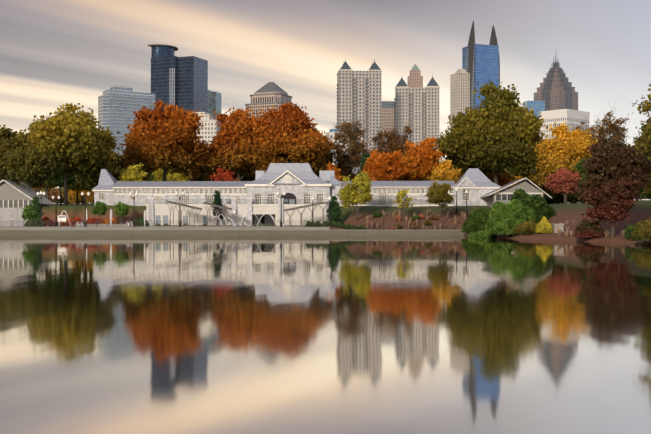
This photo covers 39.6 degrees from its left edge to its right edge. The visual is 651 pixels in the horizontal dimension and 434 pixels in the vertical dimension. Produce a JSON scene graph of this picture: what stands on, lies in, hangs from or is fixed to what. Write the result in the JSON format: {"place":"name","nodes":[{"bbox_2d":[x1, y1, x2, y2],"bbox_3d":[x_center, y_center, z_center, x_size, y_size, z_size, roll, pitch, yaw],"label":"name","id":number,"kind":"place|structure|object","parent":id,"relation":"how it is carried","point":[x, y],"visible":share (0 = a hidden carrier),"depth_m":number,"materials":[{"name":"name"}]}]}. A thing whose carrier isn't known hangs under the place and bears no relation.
{"place":"outdoors","nodes":[
{"label":"outdoors","id":0,"kind":"place"},
{"bbox_2d":[0,235,650,433],"bbox_3d":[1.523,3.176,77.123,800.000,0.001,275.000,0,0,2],"label":"lake water","id":1,"kind":"structure","parent":0,"point":[281,334],"depth_m":22.68,"materials":[{"name":"grey liquid"}]},
{"bbox_2d":[0,0,650,203],"label":"sky","id":2,"kind":"structure","parent":0,"point":[54,53],"materials":[{"name":"grey"}]},
{"bbox_2d":[39,200,650,243],"bbox_3d":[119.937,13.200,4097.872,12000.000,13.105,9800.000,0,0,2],"label":"ground","id":3,"kind":"structure","parent":0,"point":[570,212],"depth_m":185.86,"materials":[{"name":"brown soil"}]},
{"bbox_2d":[0,125,30,183],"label":"tree","id":4,"kind":"object","parent":3,"relation":"on","point":[11,141],"visible":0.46,"depth_m":247.46,"materials":[{"name":"green plant"}]},
{"bbox_2d":[0,180,54,225],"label":"building","id":5,"kind":"structure","parent":3,"relation":"on","point":[15,199],"depth_m":197.79,"materials":[{"name":"white"}]},
{"bbox_2d":[3,149,55,191],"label":"green tree","id":6,"kind":"object","parent":3,"relation":"on","point":[27,167],"visible":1,"depth_m":199.69,"materials":[{"name":"green plant"}]},
{"bbox_2d":[20,205,38,226],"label":"tree","id":7,"kind":"object","parent":3,"relation":"on","point":[28,214],"visible":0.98,"depth_m":181.00,"materials":[{"name":"green plant"}]},
{"bbox_2d":[30,196,42,218],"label":"conifer","id":8,"kind":"object","parent":3,"relation":"on","point":[35,201],"visible":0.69,"depth_m":187.00,"materials":[{"name":"green plant"}]},
{"bbox_2d":[32,181,45,191],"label":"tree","id":9,"kind":"object","parent":3,"relation":"on","point":[43,185],"visible":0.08,"depth_m":325.59,"materials":[{"name":"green plant"}]},
{"bbox_2d":[33,188,57,197],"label":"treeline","id":10,"kind":"object","parent":3,"relation":"on","point":[42,190],"visible":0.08,"depth_m":447.53,"materials":[{"name":"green plant"}]},
{"bbox_2d":[26,171,77,205],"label":"tree","id":11,"kind":"object","parent":3,"relation":"on","point":[59,182],"visible":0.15,"depth_m":280.83,"materials":[{"name":"green plant"}]},
{"bbox_2d":[42,182,61,205],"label":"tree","id":12,"kind":"object","parent":3,"relation":"on","point":[51,187],"depth_m":325.57,"materials":[{"name":"brown plant"}]},
{"bbox_2d":[46,188,87,203],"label":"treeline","id":13,"kind":"object","parent":3,"relation":"on","point":[56,193],"visible":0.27,"depth_m":438.91,"materials":[{"name":"brown plant"}]},
{"bbox_2d":[17,102,125,205],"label":"olive tree","id":14,"kind":"object","parent":3,"relation":"on","point":[73,143],"visible":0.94,"depth_m":214.86,"materials":[{"name":"green plant"}]},
{"bbox_2d":[58,175,92,204],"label":"tree","id":15,"kind":"object","parent":3,"relation":"on","point":[75,188],"visible":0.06,"depth_m":299.49,"materials":[{"name":"green plant"}]},
{"bbox_2d":[68,187,93,203],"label":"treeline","id":16,"kind":"object","parent":3,"relation":"on","point":[72,197],"visible":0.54,"depth_m":376.65,"materials":[{"name":"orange plant"}]},
{"bbox_2d":[74,150,122,188],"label":"tree","id":17,"kind":"object","parent":3,"relation":"on","point":[116,158],"visible":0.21,"depth_m":261.20,"materials":[{"name":"green plant"}]},
{"bbox_2d":[91,201,107,223],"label":"tree","id":18,"kind":"object","parent":3,"relation":"on","point":[99,208],"visible":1,"depth_m":190.71,"materials":[{"name":"green plant"}]},
{"bbox_2d":[114,202,131,223],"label":"tree","id":19,"kind":"object","parent":3,"relation":"on","point":[121,210],"visible":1,"depth_m":192.27,"materials":[{"name":"green plant"}]},
{"bbox_2d":[98,86,154,155],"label":"glass residential tower","id":20,"kind":"structure","parent":3,"relation":"on","point":[118,106],"depth_m":894.02,"materials":[{"name":"grey"}]},
{"bbox_2d":[118,163,147,180],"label":"yellow tree","id":21,"kind":"object","parent":3,"relation":"on","point":[133,173],"visible":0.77,"depth_m":223.79,"materials":[{"name":"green plant"}]},
{"bbox_2d":[116,153,152,180],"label":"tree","id":22,"kind":"object","parent":3,"relation":"on","point":[144,178],"visible":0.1,"depth_m":270.13,"materials":[{"name":"green plant"}]},
{"bbox_2d":[0,224,329,229],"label":"pool deck","id":23,"kind":"structure","parent":3,"relation":"on","point":[106,227],"depth_m":176.81,"materials":[{"name":"concrete"}]},
{"bbox_2d":[24,218,44,226],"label":"shrub","id":24,"kind":"object","parent":23,"relation":"on","point":[33,223],"visible":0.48,"depth_m":184.40,"materials":[{"name":"green plant"}]},
{"bbox_2d":[37,191,45,226],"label":"street lamp","id":25,"kind":"object","parent":23,"relation":"on","point":[41,192],"visible":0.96,"depth_m":179.32,"materials":[{"name":"black metal"}]},
{"bbox_2d":[42,216,53,226],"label":"shrub","id":26,"kind":"object","parent":23,"relation":"on","point":[45,219],"visible":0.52,"depth_m":190.55,"materials":[{"name":"red plant"}]},
{"bbox_2d":[52,196,59,225],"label":"street lamp","id":27,"kind":"object","parent":23,"relation":"on","point":[53,197],"visible":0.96,"depth_m":193.37,"materials":[{"name":"black metal"}]},
{"bbox_2d":[58,215,65,226],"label":"info sign","id":28,"kind":"object","parent":23,"relation":"on","point":[62,218],"visible":0.98,"depth_m":181.21,"materials":[{"name":"white"}]},
{"bbox_2d":[57,217,71,225],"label":"shrub","id":29,"kind":"object","parent":23,"relation":"on","point":[63,223],"visible":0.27,"depth_m":192.01,"materials":[{"name":"red plant"}]},
{"bbox_2d":[67,217,82,226],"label":"shrub","id":30,"kind":"object","parent":23,"relation":"on","point":[76,219],"visible":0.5,"depth_m":191.30,"materials":[{"name":"red plant"}]},
{"bbox_2d":[81,192,89,226],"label":"street lamp","id":31,"kind":"object","parent":23,"relation":"on","point":[82,193],"visible":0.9,"depth_m":180.04,"materials":[{"name":"black metal"}]},
{"bbox_2d":[87,218,101,223],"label":"shrub","id":32,"kind":"object","parent":23,"relation":"on","point":[92,220],"visible":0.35,"depth_m":193.38,"materials":[{"name":"red plant"}]},
{"bbox_2d":[101,217,119,223],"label":"shrub","id":33,"kind":"object","parent":23,"relation":"on","point":[108,221],"visible":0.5,"depth_m":192.08,"materials":[{"name":"orange plant"}]},
{"bbox_2d":[129,192,138,226],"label":"street lamp","id":34,"kind":"object","parent":23,"relation":"on","point":[130,193],"visible":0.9,"depth_m":178.77,"materials":[{"name":"black metal"}]},
{"bbox_2d":[131,216,148,226],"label":"shrub","id":35,"kind":"object","parent":23,"relation":"on","point":[141,219],"visible":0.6,"depth_m":189.68,"materials":[{"name":"green plant"}]},
{"bbox_2d":[175,192,184,226],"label":"street lamp","id":36,"kind":"object","parent":23,"relation":"on","point":[176,193],"visible":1,"depth_m":178.49,"materials":[{"name":"black metal"}]},
{"bbox_2d":[165,200,201,226],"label":"pergola","id":37,"kind":"object","parent":23,"relation":"on","point":[186,206],"visible":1,"depth_m":187.01,"materials":[{"name":"white wood"}]},
{"bbox_2d":[60,209,315,226],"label":"arches","id":38,"kind":"structure","parent":23,"relation":"on","point":[192,222],"depth_m":185.90,"materials":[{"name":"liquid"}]},
{"bbox_2d":[202,202,231,226],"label":"pergola","id":39,"kind":"object","parent":23,"relation":"on","point":[215,205],"visible":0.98,"depth_m":187.27,"materials":[{"name":"white wood"}]},
{"bbox_2d":[277,191,285,226],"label":"street lamp","id":40,"kind":"object","parent":23,"relation":"on","point":[284,193],"visible":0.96,"depth_m":177.89,"materials":[{"name":"black metal"}]},
{"bbox_2d":[284,200,328,226],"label":"pergola","id":41,"kind":"object","parent":23,"relation":"on","point":[297,208],"visible":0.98,"depth_m":185.78,"materials":[{"name":"white wood"}]},
{"bbox_2d":[118,100,214,180],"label":"autumn tree","id":42,"kind":"object","parent":3,"relation":"on","point":[158,137],"visible":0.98,"depth_m":239.19,"materials":[{"name":"orange plant"}]},
{"bbox_2d":[152,166,190,180],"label":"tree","id":43,"kind":"object","parent":3,"relation":"on","point":[172,176],"visible":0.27,"depth_m":306.04,"materials":[{"name":"yellow plant"}]},
{"bbox_2d":[147,44,207,112],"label":"skyscraper","id":44,"kind":"structure","parent":3,"relation":"on","point":[180,81],"depth_m":1012.30,"materials":[{"name":"blue glass"}]},
{"bbox_2d":[187,161,203,180],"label":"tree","id":45,"kind":"object","parent":3,"relation":"on","point":[195,175],"visible":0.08,"depth_m":320.41,"materials":[{"name":"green plant"}]},
{"bbox_2d":[193,112,219,145],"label":"building","id":46,"kind":"structure","parent":3,"relation":"on","point":[209,130],"depth_m":703.20,"materials":[{"name":"concrete"}]},
{"bbox_2d":[208,90,220,116],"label":"teal tower","id":47,"kind":"structure","parent":3,"relation":"on","point":[214,101],"depth_m":1106.31,"materials":[{"name":"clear glass"}]},
{"bbox_2d":[194,161,234,180],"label":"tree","id":48,"kind":"object","parent":3,"relation":"on","point":[202,171],"visible":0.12,"depth_m":264.84,"materials":[{"name":"brown plant"}]},
{"bbox_2d":[211,190,224,225],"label":"conifer","id":49,"kind":"object","parent":3,"relation":"on","point":[217,199],"visible":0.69,"depth_m":194.45,"materials":[{"name":"green plant"}]},
{"bbox_2d":[208,167,238,180],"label":"red tree","id":50,"kind":"object","parent":3,"relation":"on","point":[224,176],"visible":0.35,"depth_m":225.61,"materials":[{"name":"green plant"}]},
{"bbox_2d":[1,220,455,229],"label":"deck fence","id":51,"kind":"object","parent":3,"relation":"on","point":[221,224],"visible":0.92,"depth_m":176.71,"materials":[{"name":"grey metal"}]},
{"bbox_2d":[0,230,466,234],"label":"retaining wall","id":52,"kind":"structure","parent":3,"relation":"on","point":[229,232],"depth_m":174.65,"materials":[{"name":"grey concrete"}]},
{"bbox_2d":[202,106,271,180],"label":"autumn tree","id":53,"kind":"object","parent":3,"relation":"on","point":[235,159],"visible":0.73,"depth_m":246.35,"materials":[{"name":"orange plant"}]},
{"bbox_2d":[232,173,255,180],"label":"tree","id":54,"kind":"object","parent":3,"relation":"on","point":[248,178],"visible":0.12,"depth_m":282.69,"materials":[{"name":"green plant"}]},
{"bbox_2d":[245,82,295,117],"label":"domed building","id":55,"kind":"structure","parent":3,"relation":"on","point":[269,95],"depth_m":1114.15,"materials":[{"name":"grey"}]},
{"bbox_2d":[231,102,336,174],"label":"autumn tree","id":56,"kind":"object","parent":3,"relation":"on","point":[287,133],"visible":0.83,"depth_m":244.32,"materials":[{"name":"orange plant"}]},
{"bbox_2d":[92,163,500,225],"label":"pavilion building","id":57,"kind":"structure","parent":3,"relation":"on","point":[297,180],"depth_m":198.83,"materials":[{"name":"white paint"}]},
{"bbox_2d":[146,199,440,204],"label":"bathhouse terrace railing","id":58,"kind":"object","parent":57,"relation":"attached to","point":[293,201],"visible":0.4,"depth_m":196.63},
{"bbox_2d":[316,135,335,175],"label":"olive tree","id":59,"kind":"object","parent":3,"relation":"on","point":[330,159],"visible":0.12,"depth_m":260.54,"materials":[{"name":"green plant"}]},
{"bbox_2d":[326,195,341,222],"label":"conifer","id":60,"kind":"object","parent":3,"relation":"on","point":[335,212],"visible":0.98,"depth_m":188.06,"materials":[{"name":"green plant"}]},
{"bbox_2d":[325,161,343,180],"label":"orange tree","id":61,"kind":"object","parent":3,"relation":"on","point":[335,169],"visible":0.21,"depth_m":224.95,"materials":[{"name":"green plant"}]},
{"bbox_2d":[337,222,344,227],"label":"boxwood shrub","id":62,"kind":"object","parent":3,"relation":"on","point":[339,224],"visible":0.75,"depth_m":177.76,"materials":[{"name":"green plant"}]},
{"bbox_2d":[326,129,361,173],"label":"building","id":63,"kind":"structure","parent":3,"relation":"on","point":[330,133],"depth_m":521.02,"materials":[{"name":"grey"}]},
{"bbox_2d":[333,162,357,179],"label":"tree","id":64,"kind":"object","parent":3,"relation":"on","point":[344,171],"visible":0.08,"depth_m":282.86,"materials":[{"name":"brown plant"}]},
{"bbox_2d":[329,118,371,180],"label":"bare tree","id":65,"kind":"object","parent":3,"relation":"on","point":[351,158],"visible":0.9,"depth_m":265.64,"materials":[{"name":"brown plant"}]},
{"bbox_2d":[336,170,374,220],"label":"yellow tree","id":66,"kind":"object","parent":3,"relation":"on","point":[352,194],"visible":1,"depth_m":185.61,"materials":[{"name":"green plant"}]},
{"bbox_2d":[337,59,381,153],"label":"high-rise building","id":67,"kind":"structure","parent":3,"relation":"on","point":[359,94],"depth_m":799.44,"materials":[{"name":"grey concrete"}]},
{"bbox_2d":[357,152,369,175],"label":"dark conifer tree","id":68,"kind":"object","parent":3,"relation":"on","point":[363,159],"visible":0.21,"depth_m":249.14,"materials":[{"name":"green plant"}]},
{"bbox_2d":[372,211,382,216],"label":"bush","id":69,"kind":"object","parent":3,"relation":"on","point":[376,214],"visible":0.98,"depth_m":188.75,"materials":[{"name":"green plant"}]},
{"bbox_2d":[359,149,408,180],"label":"orange tree","id":70,"kind":"object","parent":3,"relation":"on","point":[384,166],"visible":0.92,"depth_m":228.83,"materials":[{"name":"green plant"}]},
{"bbox_2d":[381,101,394,151],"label":"high-rise building","id":71,"kind":"structure","parent":3,"relation":"on","point":[387,114],"depth_m":998.53,"materials":[{"name":"brick"}]},
{"bbox_2d":[369,116,416,180],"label":"bare tree","id":72,"kind":"object","parent":3,"relation":"on","point":[393,142],"visible":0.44,"depth_m":271.19,"materials":[{"name":"brown plant"}]},
{"bbox_2d":[393,189,414,221],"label":"sparse tree","id":73,"kind":"object","parent":3,"relation":"on","point":[401,195],"visible":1,"depth_m":185.91,"materials":[{"name":"yellow plant"}]},
{"bbox_2d":[407,64,422,87],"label":"skyscraper","id":74,"kind":"structure","parent":3,"relation":"on","point":[415,79],"depth_m":1304.55,"materials":[{"name":"grey"}]},
{"bbox_2d":[394,74,439,150],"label":"high-rise building","id":75,"kind":"structure","parent":3,"relation":"on","point":[420,105],"depth_m":847.77,"materials":[{"name":"grey concrete"}]},
{"bbox_2d":[396,136,446,180],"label":"orange tree","id":76,"kind":"object","parent":3,"relation":"on","point":[422,159],"visible":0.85,"depth_m":231.95,"materials":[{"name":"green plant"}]},
{"bbox_2d":[425,181,455,223],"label":"orange tree","id":77,"kind":"object","parent":3,"relation":"on","point":[437,193],"visible":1,"depth_m":182.03,"materials":[{"name":"green plant"}]},
{"bbox_2d":[427,159,463,183],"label":"gold tree","id":78,"kind":"object","parent":3,"relation":"on","point":[443,172],"visible":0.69,"depth_m":225.12,"materials":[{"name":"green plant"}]},
{"bbox_2d":[455,188,457,213],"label":"lamp post","id":79,"kind":"object","parent":3,"relation":"on","point":[456,189],"visible":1,"depth_m":190.82,"materials":[{"name":"black metal"}]},
{"bbox_2d":[450,21,499,127],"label":"skyscraper","id":80,"kind":"structure","parent":3,"relation":"on","point":[480,64],"depth_m":1202.33,"materials":[{"name":"glass"}]},
{"bbox_2d":[460,207,489,232],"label":"dark bush","id":81,"kind":"object","parent":3,"relation":"on","point":[476,220],"visible":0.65,"depth_m":166.91,"materials":[{"name":"green plant"}]},
{"bbox_2d":[467,230,496,237],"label":"bright bush","id":82,"kind":"object","parent":3,"relation":"on","point":[479,234],"visible":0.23,"depth_m":149.79,"materials":[{"name":"green plant"}]},
{"bbox_2d":[431,79,549,184],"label":"tree","id":83,"kind":"object","parent":3,"relation":"on","point":[499,132],"visible":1,"depth_m":230.65,"materials":[{"name":"green plant"}]},
{"bbox_2d":[366,206,627,236],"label":"ornamental grasses","id":84,"kind":"object","parent":3,"relation":"on","point":[464,215],"visible":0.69,"depth_m":183.12,"materials":[{"name":"brown plant"}]},
{"bbox_2d":[488,170,516,189],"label":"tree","id":85,"kind":"object","parent":3,"relation":"on","point":[502,181],"visible":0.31,"depth_m":258.98,"materials":[{"name":"brown plant"}]},
{"bbox_2d":[484,198,535,234],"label":"bright bush","id":86,"kind":"object","parent":3,"relation":"on","point":[505,219],"visible":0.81,"depth_m":144.71,"materials":[{"name":"green plant"}]},
{"bbox_2d":[480,178,551,207],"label":"gabled pavilion","id":87,"kind":"structure","parent":3,"relation":"on","point":[529,187],"depth_m":188.60,"materials":[{"name":"white"}]},
{"bbox_2d":[514,220,540,234],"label":"olive bush","id":88,"kind":"object","parent":3,"relation":"on","point":[527,228],"visible":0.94,"depth_m":140.83,"materials":[{"name":"green plant"}]},
{"bbox_2d":[510,188,556,223],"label":"dark bush","id":89,"kind":"object","parent":3,"relation":"on","point":[539,206],"visible":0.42,"depth_m":161.85,"materials":[{"name":"green plant"}]},
{"bbox_2d":[523,101,544,171],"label":"building","id":90,"kind":"structure","parent":3,"relation":"on","point":[538,106],"depth_m":895.39,"materials":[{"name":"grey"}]},
{"bbox_2d":[526,174,552,195],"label":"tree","id":91,"kind":"object","parent":3,"relation":"on","point":[543,188],"visible":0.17,"depth_m":267.57,"materials":[{"name":"green plant"}]},
{"bbox_2d":[535,216,552,233],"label":"yellow bush","id":92,"kind":"object","parent":3,"relation":"on","point":[545,224],"visible":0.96,"depth_m":139.33,"materials":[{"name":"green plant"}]},
{"bbox_2d":[545,191,562,203],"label":"tree","id":93,"kind":"object","parent":3,"relation":"on","point":[549,201],"visible":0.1,"depth_m":294.09,"materials":[{"name":"green plant"}]},
{"bbox_2d":[534,56,577,110],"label":"skyscraper","id":94,"kind":"structure","parent":3,"relation":"on","point":[555,90],"depth_m":1407.66,"materials":[{"name":"stone"}]},
{"bbox_2d":[551,224,564,232],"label":"stone abutment","id":95,"kind":"object","parent":3,"relation":"on","point":[555,227],"visible":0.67,"depth_m":138.22,"materials":[{"name":"beige stone"}]},
{"bbox_2d":[525,121,597,203],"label":"gold tree","id":96,"kind":"object","parent":3,"relation":"on","point":[565,148],"visible":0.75,"depth_m":226.26,"materials":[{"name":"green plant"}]},
{"bbox_2d":[544,168,581,203],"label":"pink tree","id":97,"kind":"object","parent":3,"relation":"on","point":[561,180],"visible":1,"depth_m":201.36,"materials":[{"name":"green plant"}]},
{"bbox_2d":[539,109,589,202],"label":"white office tower","id":98,"kind":"structure","parent":3,"relation":"on","point":[571,117],"depth_m":603.91,"materials":[{"name":"white concrete"}]},
{"bbox_2d":[551,189,584,203],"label":"tree","id":99,"kind":"object","parent":3,"relation":"on","point":[559,198],"visible":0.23,"depth_m":284.59,"materials":[{"name":"green plant"}]},
{"bbox_2d":[571,153,591,196],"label":"tree","id":100,"kind":"object","parent":3,"relation":"on","point":[578,166],"visible":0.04,"depth_m":213.79,"materials":[{"name":"green plant"}]},
{"bbox_2d":[574,219,604,237],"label":"maroon bush","id":101,"kind":"object","parent":3,"relation":"on","point":[587,228],"visible":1,"depth_m":121.25,"materials":[{"name":"red plant"}]},
{"bbox_2d":[572,115,607,139],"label":"building","id":102,"kind":"structure","parent":3,"relation":"on","point":[590,129],"depth_m":315.71,"materials":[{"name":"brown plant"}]},
{"bbox_2d":[571,134,650,236],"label":"tree","id":103,"kind":"object","parent":3,"relation":"on","point":[613,183],"visible":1,"depth_m":118.50,"materials":[{"name":"red plant"}]},
{"bbox_2d":[585,107,640,144],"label":"bare tree","id":104,"kind":"object","parent":3,"relation":"on","point":[614,127],"visible":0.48,"depth_m":294.60,"materials":[{"name":"brown plant"}]},
{"bbox_2d":[624,225,635,237],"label":"bush","id":105,"kind":"object","parent":3,"relation":"on","point":[629,230],"visible":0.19,"depth_m":114.15,"materials":[{"name":"green plant"}]},
{"bbox_2d":[627,74,650,160],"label":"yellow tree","id":106,"kind":"object","parent":3,"relation":"on","point":[645,144],"visible":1,"depth_m":111.28,"materials":[{"name":"green plant"}]},
{"bbox_2d":[629,220,650,241],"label":"bush","id":107,"kind":"object","parent":3,"relation":"on","point":[642,231],"visible":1,"depth_m":107.59,"materials":[{"name":"yellow plant"}]},
{"bbox_2d":[633,114,650,165],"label":"tree","id":108,"kind":"object","parent":3,"relation":"on","point":[645,126],"visible":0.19,"depth_m":171.85,"materials":[{"name":"green plant"}]},
{"bbox_2d":[635,193,650,199],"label":"treeline","id":109,"kind":"object","parent":3,"relation":"on","point":[643,197],"visible":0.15,"depth_m":389.94,"materials":[{"name":"green plant"}]},
{"bbox_2d":[636,164,650,197],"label":"tree","id":110,"kind":"object","parent":3,"relation":"on","point":[647,195],"depth_m":195.41,"materials":[{"name":"green plant"}]},
{"bbox_2d":[642,174,650,194],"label":"tree","id":111,"kind":"object","parent":3,"relation":"on","point":[649,189],"visible":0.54,"depth_m":127.25,"materials":[{"name":"green plant"}]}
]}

